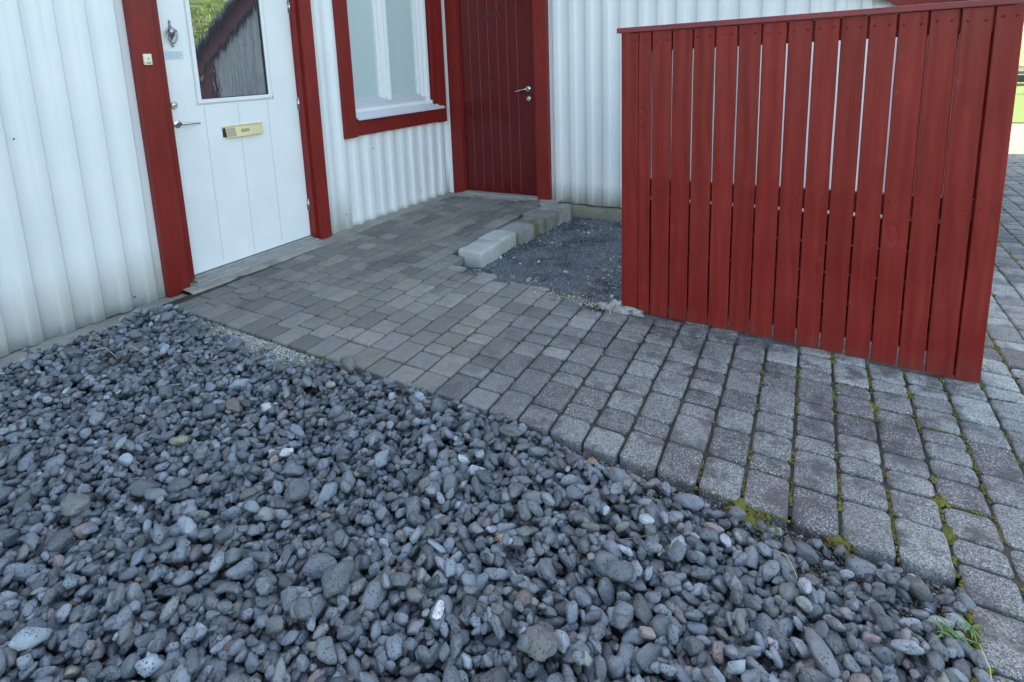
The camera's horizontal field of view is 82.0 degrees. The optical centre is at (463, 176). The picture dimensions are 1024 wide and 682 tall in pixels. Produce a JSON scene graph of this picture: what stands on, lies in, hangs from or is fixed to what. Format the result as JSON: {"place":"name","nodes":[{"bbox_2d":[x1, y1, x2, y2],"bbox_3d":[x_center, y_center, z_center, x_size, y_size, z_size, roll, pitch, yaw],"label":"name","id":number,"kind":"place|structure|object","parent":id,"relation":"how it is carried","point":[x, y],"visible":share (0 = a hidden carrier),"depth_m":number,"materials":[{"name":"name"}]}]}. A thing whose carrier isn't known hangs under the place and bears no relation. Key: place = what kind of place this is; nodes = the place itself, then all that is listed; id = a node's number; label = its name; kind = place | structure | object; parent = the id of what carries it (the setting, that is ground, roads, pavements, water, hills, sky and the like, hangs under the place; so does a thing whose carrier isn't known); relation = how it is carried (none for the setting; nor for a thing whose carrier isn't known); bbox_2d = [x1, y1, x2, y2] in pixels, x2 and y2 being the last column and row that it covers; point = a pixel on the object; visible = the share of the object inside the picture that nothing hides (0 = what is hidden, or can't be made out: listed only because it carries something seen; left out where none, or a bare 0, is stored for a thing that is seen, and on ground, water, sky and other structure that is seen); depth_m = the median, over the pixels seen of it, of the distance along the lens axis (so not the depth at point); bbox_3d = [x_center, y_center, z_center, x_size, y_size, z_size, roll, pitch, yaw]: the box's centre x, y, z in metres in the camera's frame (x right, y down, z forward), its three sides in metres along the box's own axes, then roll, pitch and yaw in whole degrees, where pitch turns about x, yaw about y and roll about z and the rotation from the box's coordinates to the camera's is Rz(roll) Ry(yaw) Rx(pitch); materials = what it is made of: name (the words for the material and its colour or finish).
{"place":"outdoors","nodes":[
{"label":"outdoors","id":0,"kind":"place"},
{"bbox_2d":[0,304,993,681],"bbox_3d":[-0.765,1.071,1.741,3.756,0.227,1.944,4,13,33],"label":"gravel","id":1,"kind":"structure","parent":0,"point":[114,620],"depth_m":1.64,"materials":[{"name":"grey gravel"}]},
{"bbox_2d":[60,493,90,516],"bbox_3d":[-1.213,1.025,1.835,0.078,0.051,0.078,-11,13,-36],"label":"stone","id":2,"kind":"object","parent":1,"relation":"on","point":[72,505],"visible":1,"depth_m":1.81,"materials":[{"name":"grey stone"}]},
{"bbox_2d":[16,311,251,435],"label":"dead leaves","id":3,"kind":"object","parent":1,"relation":"on","point":[192,379],"visible":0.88,"depth_m":2.74,"materials":[{"name":"brown plant"}]},
{"bbox_2d":[128,331,142,338],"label":"stone","id":4,"kind":"object","parent":1,"relation":"on","point":[135,334],"visible":1,"depth_m":3.02,"materials":[{"name":"grey stone"}]},
{"bbox_2d":[169,435,187,444],"bbox_3d":[-1.048,0.971,2.162,0.066,0.030,0.038,-2,11,2],"label":"stone","id":5,"kind":"object","parent":1,"relation":"on","point":[180,440],"visible":1,"depth_m":2.15,"materials":[{"name":"beige stone"}]},
{"bbox_2d":[168,310,374,383],"bbox_3d":[-1.068,0.875,2.976,2.087,0.033,0.178,4,13,33],"label":"pale grit","id":6,"kind":"object","parent":1,"relation":"on","point":[256,345],"visible":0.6,"depth_m":2.98,"materials":[{"name":"grey gravel"}]},
{"bbox_2d":[279,447,293,457],"bbox_3d":[-0.632,0.983,2.081,0.042,0.034,0.052,4,13,33],"label":"stone","id":7,"kind":"object","parent":1,"relation":"on","point":[285,452],"visible":0.99,"depth_m":2.07,"materials":[{"name":"white stone"}]},
{"bbox_2d":[302,553,336,578],"bbox_3d":[-0.386,1.056,1.587,0.088,0.048,0.061,-2,11,6],"label":"stone","id":8,"kind":"object","parent":1,"relation":"on","point":[316,565],"visible":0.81,"depth_m":1.57,"materials":[{"name":"grey stone"}]},
{"bbox_2d":[432,600,443,619],"bbox_3d":[-0.063,1.065,1.442,0.025,0.020,0.055,0,11,13],"label":"stone","id":9,"kind":"object","parent":1,"relation":"on","point":[437,613],"visible":1,"depth_m":1.43,"materials":[{"name":"white stone"}]},
{"bbox_2d":[490,532,505,546],"bbox_3d":[0.105,1.038,1.701,0.068,0.007,0.131,-1,11,8],"label":"straw tuft","id":10,"kind":"object","parent":1,"relation":"on","point":[500,535],"visible":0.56,"depth_m":1.69,"materials":[{"name":"beige plant"}]},
{"bbox_2d":[523,624,557,661],"bbox_3d":[0.170,1.059,1.339,0.074,0.040,0.078,-8,12,-27],"label":"stone","id":11,"kind":"object","parent":1,"relation":"on","point":[542,644],"visible":0.99,"depth_m":1.32,"materials":[{"name":"grey stone"}]},
{"bbox_2d":[586,458,597,464],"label":"stone","id":12,"kind":"object","parent":1,"relation":"on","point":[593,461],"visible":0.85,"depth_m":1.99,"materials":[{"name":"pink stone"}]},
{"bbox_2d":[618,532,655,540],"bbox_3d":[0.482,1.006,1.641,0.126,0.027,0.013,-6,11,-19],"label":"twig","id":13,"kind":"object","parent":1,"relation":"on","point":[637,537],"visible":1,"depth_m":1.65,"materials":[{"name":"brown"}]},
{"bbox_2d":[639,514,654,524],"bbox_3d":[0.527,0.992,1.696,0.044,0.024,0.036,4,13,33],"label":"stone","id":14,"kind":"object","parent":1,"relation":"on","point":[644,519],"visible":1,"depth_m":1.69,"materials":[{"name":"white stone"}]},
{"bbox_2d":[354,372,964,618],"bbox_3d":[0.344,1.011,2.061,2.272,0.068,0.164,4,13,33],"label":"dark grit","id":15,"kind":"object","parent":1,"relation":"on","point":[820,565],"visible":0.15,"depth_m":1.67,"materials":[{"name":"black gravel"}]},
{"bbox_2d":[804,627,840,681],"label":"stone","id":16,"kind":"object","parent":1,"relation":"on","point":[823,656],"visible":0.98,"depth_m":1.30,"materials":[{"name":"grey stone"}]},
{"bbox_2d":[920,614,982,655],"bbox_3d":[1.149,1.073,1.386,0.120,0.016,0.073,4,13,33],"label":"grass tuft","id":17,"kind":"object","parent":1,"relation":"on","point":[951,633],"visible":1,"depth_m":1.38,"materials":[{"name":"green plant"}]},
{"bbox_2d":[951,611,990,644],"bbox_3d":[1.196,1.073,1.391,0.087,0.013,0.063,8,15,44],"label":"grass tuft","id":18,"kind":"object","parent":1,"relation":"on","point":[972,631],"visible":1,"depth_m":1.39,"materials":[{"name":"green plant"}]},
{"bbox_2d":[979,643,991,678],"bbox_3d":[1.161,1.119,1.297,0.003,0.065,0.132,2,12,24],"label":"straw stalk","id":19,"kind":"object","parent":1,"relation":"on","point":[986,661],"visible":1,"depth_m":1.31,"materials":[{"name":"beige"}]},
{"bbox_2d":[478,230,515,253],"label":"kerb block","id":20,"kind":"structure","parent":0,"point":[506,240],"depth_m":4.52,"materials":[{"name":"concrete"}]},
{"bbox_2d":[514,217,544,235],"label":"kerb block","id":21,"kind":"structure","parent":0,"point":[539,225],"depth_m":4.97,"materials":[{"name":"concrete"}]},
{"bbox_2d":[162,153,1023,681],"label":"paving","id":22,"kind":"structure","parent":0,"point":[426,243],"depth_m":2.44,"materials":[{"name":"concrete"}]},
{"bbox_2d":[458,239,500,267],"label":"kerb block","id":23,"kind":"structure","parent":22,"relation":"on","point":[479,253],"depth_m":4.22,"materials":[{"name":"concrete"}]},
{"bbox_2d":[498,222,534,244],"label":"kerb block","id":24,"kind":"structure","parent":22,"relation":"on","point":[523,232],"depth_m":4.75,"materials":[{"name":"grey concrete"}]},
{"bbox_2d":[526,210,558,231],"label":"kerb block","id":25,"kind":"structure","parent":22,"relation":"on","point":[550,218],"depth_m":5.14,"materials":[{"name":"concrete"}]},
{"bbox_2d":[538,202,570,223],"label":"kerb block","id":26,"kind":"structure","parent":22,"relation":"on","point":[563,210],"depth_m":5.38,"materials":[{"name":"grey concrete"}]},
{"bbox_2d":[316,224,1023,681],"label":"moss","id":27,"kind":"object","parent":22,"relation":"on","point":[752,514],"visible":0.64,"depth_m":1.82,"materials":[{"name":"green plant"}]},
{"bbox_2d":[433,311,1017,547],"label":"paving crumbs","id":28,"kind":"object","parent":22,"relation":"on","point":[769,417],"visible":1,"depth_m":2.31,"materials":[{"name":"grey stone"}]},
{"bbox_2d":[617,0,1023,382],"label":"fence","id":29,"kind":"object","parent":22,"relation":"on","point":[867,258],"visible":1,"depth_m":2.58,"materials":[{"name":"red paint"}]},
{"bbox_2d":[986,599,1023,681],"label":"joint sand","id":30,"kind":"structure","parent":22,"relation":"on","point":[1009,617],"depth_m":1.44,"materials":[{"name":"grey sand"}]},
{"bbox_2d":[1008,123,1023,153],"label":"path","id":31,"kind":"structure","parent":0,"point":[1016,145],"depth_m":8.82,"materials":[{"name":"white"}]},
{"bbox_2d":[1012,82,1023,122],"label":"lawn","id":32,"kind":"structure","parent":0,"point":[1018,114],"depth_m":13.09,"materials":[{"name":"green plant"}]},
{"bbox_2d":[1017,71,1023,85],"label":"garden fence","id":33,"kind":"object","parent":32,"relation":"on","point":[1020,84],"depth_m":16.14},
{"bbox_2d":[1021,26,1023,48],"label":"sky","id":34,"kind":"structure","parent":0,"point":[1022,44],"materials":[{"name":"white"}]},
{"label":"ground","id":35,"kind":"structure","parent":0,"visible":0},
{"bbox_2d":[0,0,969,369],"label":"house","id":36,"kind":"structure","parent":35,"relation":"on","point":[156,152],"depth_m":4.36,"materials":[{"name":"white paint"}]},
{"bbox_2d":[156,0,310,274],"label":"front door","id":37,"kind":"structure","parent":36,"relation":"in","point":[229,64],"depth_m":4.19,"materials":[{"name":"white paint"}]},
{"bbox_2d":[332,0,446,138],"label":"window","id":38,"kind":"structure","parent":36,"relation":"in","point":[390,53],"depth_m":5.48,"materials":[{"name":"red paint"}]},
{"bbox_2d":[459,0,536,195],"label":"back door","id":39,"kind":"structure","parent":36,"relation":"in","point":[497,35],"depth_m":5.92,"materials":[{"name":"red paint"}]},
{"bbox_2d":[449,216,985,393],"bbox_3d":[1.559,0.628,4.006,2.780,0.171,2.280,4,13,33],"label":"grit bed","id":40,"kind":"object","parent":35,"relation":"on","point":[654,318],"visible":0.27,"depth_m":4.07,"materials":[{"name":"grey gravel"}]},
{"bbox_2d":[472,218,649,309],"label":"bed pebbles","id":41,"kind":"object","parent":40,"relation":"on","point":[565,271],"visible":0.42,"depth_m":4.04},
{"bbox_2d":[533,287,642,313],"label":"white crumbs","id":42,"kind":"object","parent":40,"relation":"on","point":[586,301],"visible":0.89,"depth_m":3.31,"materials":[{"name":"grey gravel"}]},
{"bbox_2d":[599,299,643,316],"bbox_3d":[0.857,0.708,3.196,0.268,0.051,0.130,4,13,33],"label":"concrete rubble","id":43,"kind":"object","parent":40,"relation":"on","point":[616,305],"visible":0.98,"depth_m":3.18,"materials":[{"name":"grey concrete"}]},
{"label":"slope","id":44,"kind":"structure","parent":0,"visible":0},
{"bbox_2d":[1017,49,1023,81],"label":"distant house","id":45,"kind":"structure","parent":44,"relation":"on","point":[1021,68],"depth_m":30.75,"materials":[{"name":"white"}]},
{"bbox_2d":[1017,75,1023,81],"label":"window","id":46,"kind":"structure","parent":45,"relation":"in","point":[1020,77],"depth_m":30.72,"materials":[{"name":"grey"}]}
]}

